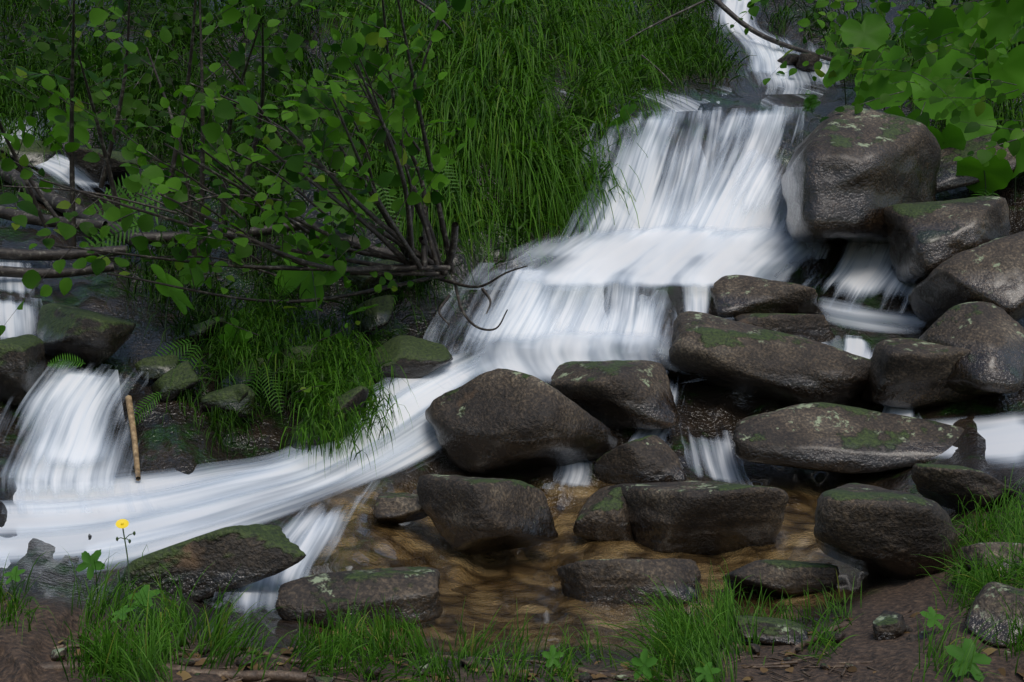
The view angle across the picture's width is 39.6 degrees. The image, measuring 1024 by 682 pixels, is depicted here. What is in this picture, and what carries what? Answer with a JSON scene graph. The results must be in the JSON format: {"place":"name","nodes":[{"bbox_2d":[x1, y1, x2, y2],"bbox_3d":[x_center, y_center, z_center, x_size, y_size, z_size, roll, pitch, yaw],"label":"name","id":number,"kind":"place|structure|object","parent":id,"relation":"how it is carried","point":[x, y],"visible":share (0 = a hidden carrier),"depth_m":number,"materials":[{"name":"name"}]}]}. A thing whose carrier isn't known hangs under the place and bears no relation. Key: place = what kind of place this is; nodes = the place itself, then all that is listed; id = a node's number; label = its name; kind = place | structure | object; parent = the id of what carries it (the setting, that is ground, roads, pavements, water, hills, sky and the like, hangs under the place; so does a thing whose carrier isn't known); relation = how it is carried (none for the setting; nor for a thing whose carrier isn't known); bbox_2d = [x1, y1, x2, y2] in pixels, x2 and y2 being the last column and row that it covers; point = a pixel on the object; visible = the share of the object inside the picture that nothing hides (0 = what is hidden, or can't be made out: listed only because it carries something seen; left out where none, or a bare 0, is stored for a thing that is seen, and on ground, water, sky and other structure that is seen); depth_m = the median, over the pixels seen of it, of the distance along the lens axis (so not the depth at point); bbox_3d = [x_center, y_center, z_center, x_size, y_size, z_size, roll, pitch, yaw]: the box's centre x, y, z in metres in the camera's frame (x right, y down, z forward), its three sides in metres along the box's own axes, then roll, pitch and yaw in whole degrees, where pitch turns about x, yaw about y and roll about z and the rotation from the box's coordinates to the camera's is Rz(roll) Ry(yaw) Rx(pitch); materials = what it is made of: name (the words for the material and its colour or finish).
{"place":"outdoors","nodes":[
{"label":"outdoors","id":0,"kind":"place"},
{"bbox_2d":[16,370,117,491],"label":"water","id":1,"kind":"structure","parent":0,"point":[35,472],"depth_m":5.08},
{"bbox_2d":[29,372,118,464],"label":"water","id":2,"kind":"structure","parent":1,"relation":"on","point":[80,398],"depth_m":5.37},
{"bbox_2d":[241,512,328,606],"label":"water","id":3,"kind":"structure","parent":0,"point":[296,532],"depth_m":4.33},
{"bbox_2d":[281,516,338,584],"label":"water","id":4,"kind":"structure","parent":3,"relation":"on","point":[314,541],"depth_m":4.72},
{"bbox_2d":[0,0,1023,681],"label":"ground","id":5,"kind":"structure","parent":0,"point":[484,586],"depth_m":5.76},
{"bbox_2d":[0,259,23,291],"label":"water","id":6,"kind":"structure","parent":5,"relation":"on","point":[13,283],"depth_m":6.57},
{"bbox_2d":[0,301,32,337],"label":"water","id":7,"kind":"structure","parent":5,"relation":"on","point":[19,323],"depth_m":6.16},
{"bbox_2d":[0,334,44,406],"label":"rock","id":8,"kind":"object","parent":5,"relation":"on","point":[22,371],"visible":0.96,"depth_m":5.51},
{"bbox_2d":[0,139,63,168],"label":"rock","id":9,"kind":"object","parent":5,"relation":"on","point":[37,156],"visible":0.41,"depth_m":7.95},
{"bbox_2d":[0,123,97,185],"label":"water","id":10,"kind":"structure","parent":5,"relation":"on","point":[54,166],"depth_m":7.88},
{"bbox_2d":[50,648,66,661],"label":"pebble","id":11,"kind":"object","parent":5,"relation":"on","point":[54,655],"visible":0.81,"depth_m":3.42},
{"bbox_2d":[36,303,135,367],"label":"rock","id":12,"kind":"object","parent":5,"relation":"on","point":[91,339],"visible":0.91,"depth_m":5.85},
{"bbox_2d":[0,20,189,194],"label":"leaves","id":13,"kind":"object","parent":5,"relation":"on","point":[41,121],"depth_m":8.62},
{"bbox_2d":[89,674,110,681],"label":"pebble","id":14,"kind":"object","parent":5,"relation":"on","point":[94,680],"visible":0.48,"depth_m":3.26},
{"bbox_2d":[65,147,140,185],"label":"rock","id":15,"kind":"object","parent":5,"relation":"on","point":[92,171],"visible":0.63,"depth_m":7.68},
{"bbox_2d":[116,528,135,613],"bbox_3d":[-1.030,0.609,3.819,0.043,0.238,0.049,-9,13,-40],"label":"flower stalk","id":16,"kind":"object","parent":5,"relation":"on","point":[124,538],"visible":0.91,"depth_m":3.81,"materials":[{"name":"green"}]},
{"bbox_2d":[116,519,128,527],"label":"flower petals","id":17,"kind":"object","parent":16,"relation":"attached to","point":[122,523],"visible":1,"depth_m":3.81,"materials":[{"name":"yellow"}]},
{"bbox_2d":[125,395,140,480],"bbox_3d":[-1.432,0.359,5.386,0.027,0.207,0.556,-3,10,-18],"label":"pale stick","id":18,"kind":"object","parent":5,"relation":"on","point":[130,410],"visible":1,"depth_m":5.40,"materials":[{"name":"brown wood"}]},
{"bbox_2d":[0,545,283,681],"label":"grass tuft","id":19,"kind":"object","parent":5,"relation":"on","point":[145,652],"visible":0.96,"depth_m":3.46,"materials":[{"name":"plant"}]},
{"bbox_2d":[135,355,179,380],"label":"rock","id":20,"kind":"object","parent":5,"relation":"on","point":[152,368],"visible":0.87,"depth_m":5.92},
{"bbox_2d":[151,360,199,401],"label":"rock","id":21,"kind":"object","parent":5,"relation":"on","point":[183,377],"visible":0.94,"depth_m":5.80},
{"bbox_2d":[177,658,195,666],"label":"pebble","id":22,"kind":"object","parent":5,"relation":"on","point":[191,663],"visible":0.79,"depth_m":3.42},
{"bbox_2d":[175,317,228,344],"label":"rock","id":23,"kind":"object","parent":5,"relation":"on","point":[204,328],"visible":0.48,"depth_m":6.24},
{"bbox_2d":[0,0,420,278],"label":"leaves","id":24,"kind":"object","parent":5,"relation":"on","point":[238,139],"depth_m":8.76,"materials":[{"name":"plant"}]},
{"bbox_2d":[115,524,305,601],"bbox_3d":[-0.916,0.670,4.189,0.612,0.280,0.231,-2,10,-10],"label":"rock","id":25,"kind":"object","parent":5,"relation":"on","point":[256,552],"visible":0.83,"depth_m":4.10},
{"bbox_2d":[0,428,440,567],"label":"water chute","id":26,"kind":"object","parent":5,"relation":"on","point":[422,446],"visible":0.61,"depth_m":5.12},
{"bbox_2d":[0,419,432,560],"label":"water chute","id":27,"kind":"object","parent":26,"relation":"on","point":[145,528],"visible":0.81,"depth_m":4.86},
{"bbox_2d":[0,368,475,533],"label":"water chute","id":28,"kind":"object","parent":27,"relation":"on","point":[29,517],"visible":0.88,"depth_m":5.14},
{"bbox_2d":[13,355,467,502],"bbox_3d":[-0.913,0.310,5.652,2.773,0.318,0.656,-10,14,-44],"label":"water chute","id":29,"kind":"object","parent":28,"relation":"on","point":[117,488],"visible":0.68,"depth_m":5.17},
{"bbox_2d":[211,366,470,500],"bbox_3d":[-1.064,0.369,5.504,1.065,0.353,3.205,6,12,30],"label":"water chute","id":30,"kind":"object","parent":26,"relation":"on","point":[418,419],"visible":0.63,"depth_m":5.96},
{"bbox_2d":[200,384,255,418],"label":"rock","id":31,"kind":"object","parent":5,"relation":"on","point":[222,398],"visible":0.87,"depth_m":5.76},
{"bbox_2d":[217,384,247,421],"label":"rock","id":32,"kind":"object","parent":5,"relation":"on","point":[241,391],"visible":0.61,"depth_m":5.76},
{"bbox_2d":[218,358,267,388],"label":"rock","id":33,"kind":"object","parent":5,"relation":"on","point":[239,380],"visible":0.43,"depth_m":5.96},
{"bbox_2d":[236,654,255,666],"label":"pebble","id":34,"kind":"object","parent":5,"relation":"on","point":[239,659],"visible":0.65,"depth_m":3.46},
{"bbox_2d":[170,270,338,451],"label":"moss grass","id":35,"kind":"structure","parent":5,"relation":"on","point":[256,324],"depth_m":6.10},
{"bbox_2d":[162,303,402,463],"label":"moss grass","id":36,"kind":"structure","parent":5,"relation":"on","point":[234,420],"depth_m":5.84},
{"bbox_2d":[105,208,477,383],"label":"moss grass","id":37,"kind":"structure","parent":5,"relation":"on","point":[269,279],"depth_m":6.71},
{"bbox_2d":[271,344,322,380],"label":"rock","id":38,"kind":"object","parent":5,"relation":"on","point":[307,348],"visible":0.24,"depth_m":6.06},
{"bbox_2d":[273,386,368,461],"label":"rock","id":39,"kind":"object","parent":5,"relation":"on","point":[359,395],"visible":0.37,"depth_m":5.66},
{"bbox_2d":[313,677,334,681],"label":"pebble","id":40,"kind":"object","parent":5,"relation":"on","point":[323,679],"visible":1,"depth_m":3.32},
{"bbox_2d":[264,307,418,475],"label":"moss grass","id":41,"kind":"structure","parent":5,"relation":"on","point":[339,380],"depth_m":5.79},
{"bbox_2d":[275,566,442,628],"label":"rock","id":42,"kind":"object","parent":5,"relation":"on","point":[417,588],"visible":0.89,"depth_m":4.05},
{"bbox_2d":[365,666,380,678],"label":"pebble","id":43,"kind":"object","parent":5,"relation":"on","point":[376,672],"visible":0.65,"depth_m":3.44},
{"bbox_2d":[352,295,393,334],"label":"rock","id":44,"kind":"object","parent":5,"relation":"on","point":[380,312],"visible":0.91,"depth_m":6.60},
{"bbox_2d":[347,259,400,300],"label":"cushion rock","id":45,"kind":"object","parent":5,"relation":"on","point":[361,282],"visible":0.41,"depth_m":6.88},
{"bbox_2d":[374,492,427,524],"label":"rock","id":46,"kind":"object","parent":5,"relation":"on","point":[396,508],"visible":0.9,"depth_m":5.16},
{"bbox_2d":[357,335,452,391],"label":"rock","id":47,"kind":"object","parent":5,"relation":"on","point":[413,357],"visible":0.61,"depth_m":6.30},
{"bbox_2d":[312,583,521,681],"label":"grass tuft","id":48,"kind":"object","parent":5,"relation":"on","point":[358,640],"visible":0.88,"depth_m":3.64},
{"bbox_2d":[412,663,429,676],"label":"pebble","id":49,"kind":"object","parent":5,"relation":"on","point":[425,666],"visible":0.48,"depth_m":3.47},
{"bbox_2d":[460,657,478,667],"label":"pebble","id":50,"kind":"object","parent":5,"relation":"on","point":[464,661],"visible":0.72,"depth_m":3.60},
{"bbox_2d":[417,474,557,554],"bbox_3d":[-0.071,0.609,5.137,0.430,0.321,0.388,-9,14,-42],"label":"rock","id":51,"kind":"object","parent":5,"relation":"on","point":[473,515],"visible":1,"depth_m":4.99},
{"bbox_2d":[14,564,971,678],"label":"lobed plant stalks","id":52,"kind":"object","parent":5,"relation":"on","point":[552,657],"visible":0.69,"depth_m":3.70,"materials":[{"name":"green"}]},
{"bbox_2d":[4,549,991,681],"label":"leafy plants","id":53,"kind":"object","parent":5,"relation":"on","point":[956,652],"visible":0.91,"depth_m":3.47,"materials":[{"name":"green plant"}]},
{"bbox_2d":[300,0,702,289],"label":"bank grass","id":54,"kind":"structure","parent":5,"relation":"on","point":[534,161],"depth_m":8.04,"materials":[{"name":"plant"}]},
{"bbox_2d":[0,0,1023,392],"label":"shrub","id":55,"kind":"object","parent":5,"relation":"on","point":[214,134],"depth_m":6.29,"materials":[{"name":"plant"}]},
{"bbox_2d":[1,609,1023,681],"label":"ground leaf litter","id":56,"kind":"object","parent":5,"relation":"on","point":[184,675],"visible":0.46,"depth_m":3.54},
{"bbox_2d":[425,368,617,473],"bbox_3d":[0.043,0.340,5.925,0.815,0.482,0.659,0,10,0],"label":"rock","id":57,"kind":"object","parent":5,"relation":"on","point":[498,420],"visible":0.94,"depth_m":5.71,"materials":[{"name":"stone"}]},
{"bbox_2d":[47,94,998,426],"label":"fern plants","id":58,"kind":"object","parent":5,"relation":"on","point":[811,102],"visible":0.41,"depth_m":7.12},
{"bbox_2d":[39,622,1009,681],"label":"ground roots","id":59,"kind":"object","parent":5,"relation":"on","point":[269,676],"visible":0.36,"depth_m":3.51,"materials":[{"name":"brown plant"}]},
{"bbox_2d":[46,0,1023,357],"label":"leaves","id":60,"kind":"object","parent":5,"relation":"on","point":[870,30],"visible":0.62,"depth_m":8.29,"materials":[{"name":"green plant"}]},
{"bbox_2d":[67,48,1015,372],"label":"bigleaf plant stalks","id":61,"kind":"object","parent":5,"relation":"on","point":[627,148],"visible":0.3,"depth_m":6.62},
{"bbox_2d":[482,333,651,378],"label":"water","id":62,"kind":"structure","parent":5,"relation":"on","point":[543,358],"depth_m":6.48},
{"bbox_2d":[606,280,658,341],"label":"water","id":63,"kind":"structure","parent":62,"relation":"on","point":[627,320],"depth_m":6.86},
{"bbox_2d":[562,462,584,484],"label":"water","id":64,"kind":"structure","parent":5,"relation":"on","point":[573,474],"depth_m":5.84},
{"bbox_2d":[129,489,1023,681],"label":"grass","id":65,"kind":"structure","parent":5,"relation":"on","point":[422,650],"depth_m":3.63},
{"bbox_2d":[579,672,592,681],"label":"pebble","id":66,"kind":"object","parent":5,"relation":"on","point":[585,677],"visible":0.99,"depth_m":3.48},
{"bbox_2d":[573,486,633,541],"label":"rock","id":67,"kind":"object","parent":5,"relation":"on","point":[603,515],"visible":0.81,"depth_m":5.26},
{"bbox_2d":[545,360,679,429],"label":"rock","id":68,"kind":"object","parent":5,"relation":"on","point":[623,394],"visible":0.86,"depth_m":6.11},
{"bbox_2d":[615,675,629,681],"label":"pebble","id":69,"kind":"object","parent":5,"relation":"on","point":[618,678],"visible":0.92,"depth_m":3.50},
{"bbox_2d":[556,558,701,604],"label":"rock","id":70,"kind":"object","parent":5,"relation":"on","point":[603,580],"visible":0.94,"depth_m":4.59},
{"bbox_2d":[594,435,686,484],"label":"rock","id":71,"kind":"object","parent":5,"relation":"on","point":[650,459],"visible":0.85,"depth_m":5.73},
{"bbox_2d":[633,389,675,439],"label":"water","id":72,"kind":"structure","parent":5,"relation":"on","point":[638,435],"depth_m":6.16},
{"bbox_2d":[528,227,800,285],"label":"water","id":73,"kind":"structure","parent":5,"relation":"on","point":[680,256],"depth_m":7.33,"materials":[{"name":"liquid"}]},
{"bbox_2d":[576,560,777,681],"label":"grass tuft","id":74,"kind":"object","parent":5,"relation":"on","point":[674,627],"visible":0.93,"depth_m":3.80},
{"bbox_2d":[617,0,756,97],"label":"grass","id":75,"kind":"structure","parent":5,"relation":"on","point":[695,49],"depth_m":9.71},
{"bbox_2d":[662,114,714,227],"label":"water","id":76,"kind":"structure","parent":5,"relation":"on","point":[677,212],"depth_m":7.97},
{"bbox_2d":[586,118,704,235],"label":"water","id":77,"kind":"structure","parent":76,"relation":"on","point":[651,213],"depth_m":7.78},
{"bbox_2d":[681,110,782,233],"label":"water","id":78,"kind":"structure","parent":76,"relation":"on","point":[724,210],"depth_m":7.91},
{"bbox_2d":[738,158,773,207],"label":"water","id":79,"kind":"structure","parent":78,"relation":"on","point":[760,178],"depth_m":7.92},
{"bbox_2d":[685,285,707,312],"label":"water","id":80,"kind":"structure","parent":5,"relation":"on","point":[696,297],"depth_m":7.12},
{"bbox_2d":[607,481,788,554],"bbox_3d":[0.678,0.658,5.238,0.640,0.343,0.381,0,10,0],"label":"rock","id":81,"kind":"object","parent":5,"relation":"on","point":[706,517],"visible":0.9,"depth_m":5.12,"materials":[{"name":"stone"}]},
{"bbox_2d":[748,643,760,653],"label":"pebble","id":82,"kind":"object","parent":5,"relation":"on","point":[755,648],"visible":0.87,"depth_m":3.82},
{"bbox_2d":[710,275,817,318],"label":"rock","id":83,"kind":"object","parent":5,"relation":"on","point":[732,296],"visible":0.81,"depth_m":6.98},
{"bbox_2d":[661,311,870,405],"bbox_3d":[1.182,0.141,6.528,0.978,0.511,0.524,0,10,0],"label":"rock","id":84,"kind":"object","parent":5,"relation":"on","point":[785,369],"visible":0.81,"depth_m":6.33,"materials":[{"name":"stone"}]},
{"bbox_2d":[735,615,808,645],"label":"rock","id":85,"kind":"object","parent":5,"relation":"on","point":[776,628],"visible":0.84,"depth_m":3.95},
{"bbox_2d":[723,559,839,596],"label":"rock","id":86,"kind":"object","parent":5,"relation":"on","point":[792,578],"visible":0.83,"depth_m":4.52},
{"bbox_2d":[734,313,834,343],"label":"rock","id":87,"kind":"object","parent":5,"relation":"on","point":[815,327],"visible":0.69,"depth_m":6.84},
{"bbox_2d":[777,53,798,65],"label":"rock","id":88,"kind":"object","parent":5,"relation":"on","point":[792,59],"visible":0.47,"depth_m":9.66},
{"bbox_2d":[795,53,819,78],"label":"rock","id":89,"kind":"object","parent":5,"relation":"on","point":[810,58],"visible":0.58,"depth_m":9.60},
{"bbox_2d":[824,631,845,642],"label":"pebble","id":90,"kind":"object","parent":5,"relation":"on","point":[839,637],"visible":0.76,"depth_m":3.84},
{"bbox_2d":[732,402,963,473],"bbox_3d":[1.399,0.414,5.927,1.003,0.279,0.416,0,10,0],"label":"rock","id":91,"kind":"object","parent":5,"relation":"on","point":[827,437],"visible":0.9,"depth_m":5.80,"materials":[{"name":"stone"}]},
{"bbox_2d":[845,337,871,358],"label":"water","id":92,"kind":"structure","parent":5,"relation":"on","point":[856,346],"depth_m":6.78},
{"bbox_2d":[781,105,940,244],"bbox_3d":[1.863,-0.865,7.674,0.856,0.804,1.284,0,10,0],"label":"rock","id":93,"kind":"object","parent":5,"relation":"on","point":[849,175],"visible":0.91,"depth_m":7.21,"materials":[{"name":"stone"}]},
{"bbox_2d":[825,306,900,328],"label":"water","id":94,"kind":"structure","parent":5,"relation":"on","point":[855,313],"depth_m":7.01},
{"bbox_2d":[814,483,959,579],"bbox_3d":[1.205,0.622,4.605,0.505,0.377,0.493,0,10,0],"label":"rock","id":95,"kind":"object","parent":5,"relation":"on","point":[877,530],"visible":0.87,"depth_m":4.39,"materials":[{"name":"stone"}]},
{"bbox_2d":[873,610,906,639],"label":"rock","id":96,"kind":"object","parent":5,"relation":"on","point":[889,625],"visible":0.95,"depth_m":3.78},
{"bbox_2d":[888,407,911,416],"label":"water","id":97,"kind":"structure","parent":5,"relation":"on","point":[899,411],"depth_m":6.24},
{"bbox_2d":[906,634,917,640],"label":"pebble","id":98,"kind":"object","parent":5,"relation":"on","point":[911,637],"visible":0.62,"depth_m":3.73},
{"bbox_2d":[809,11,1023,192],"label":"leaves","id":99,"kind":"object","parent":5,"relation":"on","point":[901,43],"depth_m":8.91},
{"bbox_2d":[861,338,980,410],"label":"rock","id":100,"kind":"object","parent":5,"relation":"on","point":[912,374],"visible":0.74,"depth_m":6.13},
{"bbox_2d":[919,301,1023,395],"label":"rock","id":101,"kind":"object","parent":100,"relation":"on","point":[990,336],"visible":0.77,"depth_m":6.08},
{"bbox_2d":[884,196,1009,283],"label":"rock","id":102,"kind":"object","parent":5,"relation":"on","point":[925,239],"visible":0.77,"depth_m":6.83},
{"bbox_2d":[911,463,1013,510],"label":"rock","id":103,"kind":"object","parent":5,"relation":"on","point":[941,485],"visible":0.83,"depth_m":4.97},
{"bbox_2d":[908,231,1023,328],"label":"rock","id":104,"kind":"object","parent":5,"relation":"on","point":[991,271],"visible":0.71,"depth_m":6.49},
{"bbox_2d":[911,466,1023,681],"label":"grass tuft","id":105,"kind":"object","parent":5,"relation":"on","point":[975,577],"visible":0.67,"depth_m":4.04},
{"bbox_2d":[936,129,1023,192],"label":"rock","id":106,"kind":"object","parent":5,"relation":"on","point":[948,178],"visible":0.37,"depth_m":7.81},
{"bbox_2d":[956,542,1023,580],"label":"rock","id":107,"kind":"object","parent":5,"relation":"on","point":[969,551],"visible":0.47,"depth_m":4.17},
{"bbox_2d":[964,582,1023,647],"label":"rock","id":108,"kind":"object","parent":5,"relation":"on","point":[988,596],"visible":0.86,"depth_m":3.63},
{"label":"water","id":109,"kind":"object","parent":5,"relation":"on","visible":0},
{"bbox_2d":[488,285,655,341],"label":"water","id":110,"kind":"structure","parent":109,"relation":"on","point":[592,321],"depth_m":6.86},
{"bbox_2d":[468,269,553,340],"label":"water","id":111,"kind":"structure","parent":110,"relation":"on","point":[525,319],"depth_m":6.82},
{"bbox_2d":[486,130,670,345],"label":"water","id":112,"kind":"structure","parent":0,"point":[584,293],"depth_m":7.16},
{"bbox_2d":[704,442,733,480],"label":"water","id":113,"kind":"structure","parent":0,"point":[723,470],"depth_m":5.99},
{"bbox_2d":[649,93,822,111],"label":"water","id":114,"kind":"structure","parent":0,"point":[684,101],"depth_m":8.82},
{"bbox_2d":[720,0,829,93],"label":"water","id":115,"kind":"structure","parent":0,"point":[737,7],"depth_m":10.16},
{"bbox_2d":[743,40,789,78],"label":"water","id":116,"kind":"structure","parent":115,"relation":"on","point":[767,57],"depth_m":9.80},
{"bbox_2d":[829,242,915,295],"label":"water","id":117,"kind":"structure","parent":0,"point":[863,268],"depth_m":7.32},
{"bbox_2d":[761,0,1023,49],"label":"leafy shrub","id":118,"kind":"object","parent":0,"point":[810,17],"depth_m":10.53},
{"bbox_2d":[942,416,1023,460],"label":"water","id":119,"kind":"structure","parent":0,"point":[1003,438],"depth_m":5.76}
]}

